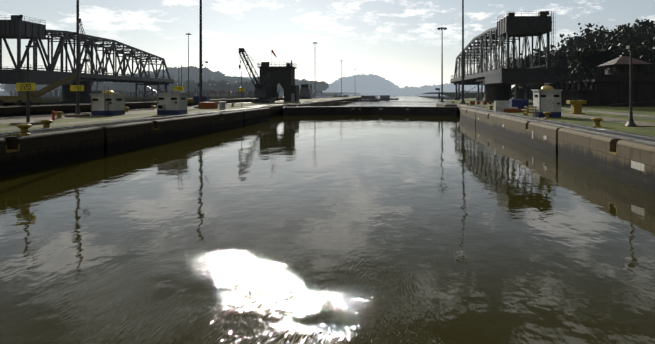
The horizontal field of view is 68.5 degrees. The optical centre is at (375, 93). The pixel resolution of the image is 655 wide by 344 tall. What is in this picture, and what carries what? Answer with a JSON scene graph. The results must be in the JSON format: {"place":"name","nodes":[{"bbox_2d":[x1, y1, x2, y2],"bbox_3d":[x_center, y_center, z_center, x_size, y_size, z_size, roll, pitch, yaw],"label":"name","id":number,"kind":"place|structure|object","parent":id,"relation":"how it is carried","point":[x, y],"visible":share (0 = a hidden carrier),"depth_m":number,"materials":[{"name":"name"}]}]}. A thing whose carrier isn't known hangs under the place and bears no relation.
{"place":"outdoors","nodes":[
{"label":"outdoors","id":0,"kind":"place"},
{"bbox_2d":[0,76,340,91],"bbox_3d":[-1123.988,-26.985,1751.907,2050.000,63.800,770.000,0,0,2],"label":"ridge","id":1,"kind":"structure","parent":0,"point":[333,87],"depth_m":1420.88,"materials":[{"name":"grey"}]},
{"bbox_2d":[0,66,362,96],"bbox_3d":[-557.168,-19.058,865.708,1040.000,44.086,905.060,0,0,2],"label":"ridge","id":2,"kind":"structure","parent":0,"point":[215,80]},
{"bbox_2d":[0,95,654,343],"bbox_3d":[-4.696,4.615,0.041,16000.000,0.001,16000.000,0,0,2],"label":"water","id":3,"kind":"structure","parent":0,"point":[366,229],"depth_m":14.81,"materials":[{"name":"liquid"}]},
{"bbox_2d":[299,84,313,98],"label":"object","id":4,"kind":"object","parent":3,"relation":"on","point":[305,92],"visible":0.65,"depth_m":242.43,"materials":[{"name":"black"}]},
{"bbox_2d":[357,95,398,100],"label":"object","id":5,"kind":"object","parent":3,"relation":"on","point":[373,98],"visible":0.71,"depth_m":328.60,"materials":[{"name":"grey"}]},
{"bbox_2d":[0,96,654,136],"bbox_3d":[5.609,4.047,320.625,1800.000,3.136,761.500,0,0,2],"label":"ground","id":6,"kind":"structure","parent":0,"point":[5,126],"depth_m":54.46,"materials":[{"name":"grey concrete"}]},
{"bbox_2d":[0,74,75,104],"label":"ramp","id":7,"kind":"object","parent":6,"relation":"on","point":[35,97],"visible":0.81,"depth_m":101.68,"materials":[{"name":"brown concrete"}]},
{"bbox_2d":[51,110,55,119],"bbox_3d":[-30.072,2.025,44.515,0.440,0.920,0.285,0,0,2],"label":"hydrant","id":8,"kind":"object","parent":6,"relation":"on","point":[53,114],"visible":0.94,"depth_m":44.43,"materials":[{"name":"red metal"}]},
{"bbox_2d":[0,15,173,101],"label":"swing bridge","id":9,"kind":"structure","parent":6,"relation":"on","point":[17,27],"depth_m":136.61,"materials":[{"name":"metal"}]},
{"bbox_2d":[79,19,102,93],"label":"crane","id":10,"kind":"object","parent":6,"relation":"on","point":[96,91],"visible":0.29,"depth_m":234.56,"materials":[{"name":"grey"}]},
{"bbox_2d":[16,65,244,107],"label":"signs","id":11,"kind":"object","parent":6,"relation":"on","point":[25,86],"visible":0.96,"depth_m":51.38,"materials":[{"name":"yellow metal"}]},
{"bbox_2d":[126,90,245,96],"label":"bank sheds","id":12,"kind":"object","parent":6,"relation":"on","point":[223,93],"visible":0.5,"depth_m":421.57,"materials":[{"name":"grey metal"}]},
{"bbox_2d":[10,0,468,124],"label":"light poles","id":13,"kind":"object","parent":6,"relation":"on","point":[77,110],"visible":0.98,"depth_m":83.68,"materials":[{"name":"grey metal"}]},
{"bbox_2d":[238,48,277,102],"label":"crane","id":14,"kind":"structure","parent":6,"relation":"on","point":[263,93],"depth_m":129.81,"materials":[{"name":"grey metal"}]},
{"bbox_2d":[257,60,298,101],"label":"tower structure","id":15,"kind":"object","parent":6,"relation":"on","point":[283,76],"visible":0.81,"depth_m":137.89,"materials":[{"name":"concrete"}]},
{"bbox_2d":[17,100,601,135],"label":"bollards","id":16,"kind":"object","parent":6,"relation":"on","point":[576,106],"visible":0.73,"depth_m":47.93,"materials":[{"name":"metal"}]},
{"bbox_2d":[89,86,562,116],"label":"booths","id":17,"kind":"object","parent":6,"relation":"on","point":[108,102],"visible":1,"depth_m":54.30,"materials":[{"name":"white paint"}]},
{"bbox_2d":[0,96,654,144],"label":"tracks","id":18,"kind":"object","parent":6,"relation":"on","point":[632,136],"visible":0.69,"depth_m":42.39,"materials":[{"name":"silver metal"}]},
{"bbox_2d":[187,96,536,116],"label":"wall clutter","id":19,"kind":"object","parent":6,"relation":"on","point":[517,105],"depth_m":65.59,"materials":[{"name":"yellow paint"}]},
{"bbox_2d":[87,111,654,128],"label":"hatches and joints","id":20,"kind":"object","parent":6,"relation":"on","point":[567,118],"visible":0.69,"depth_m":45.57,"materials":[{"name":"metal"}]},
{"bbox_2d":[333,88,439,99],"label":"approach wall","id":21,"kind":"structure","parent":6,"relation":"on","point":[335,95],"depth_m":320.53,"materials":[{"name":"grey concrete"}]},
{"bbox_2d":[450,11,554,102],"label":"swing bridge","id":22,"kind":"structure","parent":6,"relation":"on","point":[497,81],"depth_m":116.56,"materials":[{"name":"metal"}]},
{"bbox_2d":[511,74,589,98],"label":"understory","id":23,"kind":"object","parent":6,"relation":"on","point":[521,92],"visible":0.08,"depth_m":190.82,"materials":[{"name":"green plant"}]},
{"bbox_2d":[500,18,654,99],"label":"trees","id":24,"kind":"object","parent":6,"relation":"on","point":[593,50],"depth_m":171.93,"materials":[{"name":"green plant"}]},
{"bbox_2d":[545,56,654,106],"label":"pavilion","id":25,"kind":"object","parent":6,"relation":"on","point":[610,87],"visible":0.77,"depth_m":98.34,"materials":[{"name":"concrete"}]},
{"bbox_2d":[622,45,654,126],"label":"lamp standard","id":26,"kind":"object","parent":6,"relation":"on","point":[630,123],"visible":1,"depth_m":36.13,"materials":[{"name":"grey metal"}]},
{"bbox_2d":[0,0,654,88],"label":"sky","id":27,"kind":"structure","parent":0,"point":[398,41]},
{"bbox_2d":[332,74,483,94],"bbox_3d":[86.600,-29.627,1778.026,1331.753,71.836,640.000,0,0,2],"label":"hill","id":28,"kind":"structure","parent":0,"point":[386,85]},
{"bbox_2d":[423,88,530,99],"bbox_3d":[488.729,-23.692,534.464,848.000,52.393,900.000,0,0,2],"label":"shore","id":29,"kind":"structure","parent":0,"point":[466,94],"depth_m":444.79,"materials":[{"name":"soil"}]},
{"label":"ground surface","id":30,"kind":"structure","parent":0,"visible":0},
{"bbox_2d":[0,97,654,193],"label":"lock walls","id":31,"kind":"structure","parent":30,"relation":"on","point":[610,156],"depth_m":35.12,"materials":[{"name":"concrete"}]},
{"bbox_2d":[283,101,457,114],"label":"lock gate","id":32,"kind":"structure","parent":31,"relation":"attached to","point":[363,109],"depth_m":105.72,"materials":[{"name":"metal"}]},
{"bbox_2d":[478,117,643,170],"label":"wall markers","id":33,"kind":"object","parent":31,"relation":"attached to","point":[637,165],"depth_m":23.53,"materials":[{"name":"white paint"}]}
]}

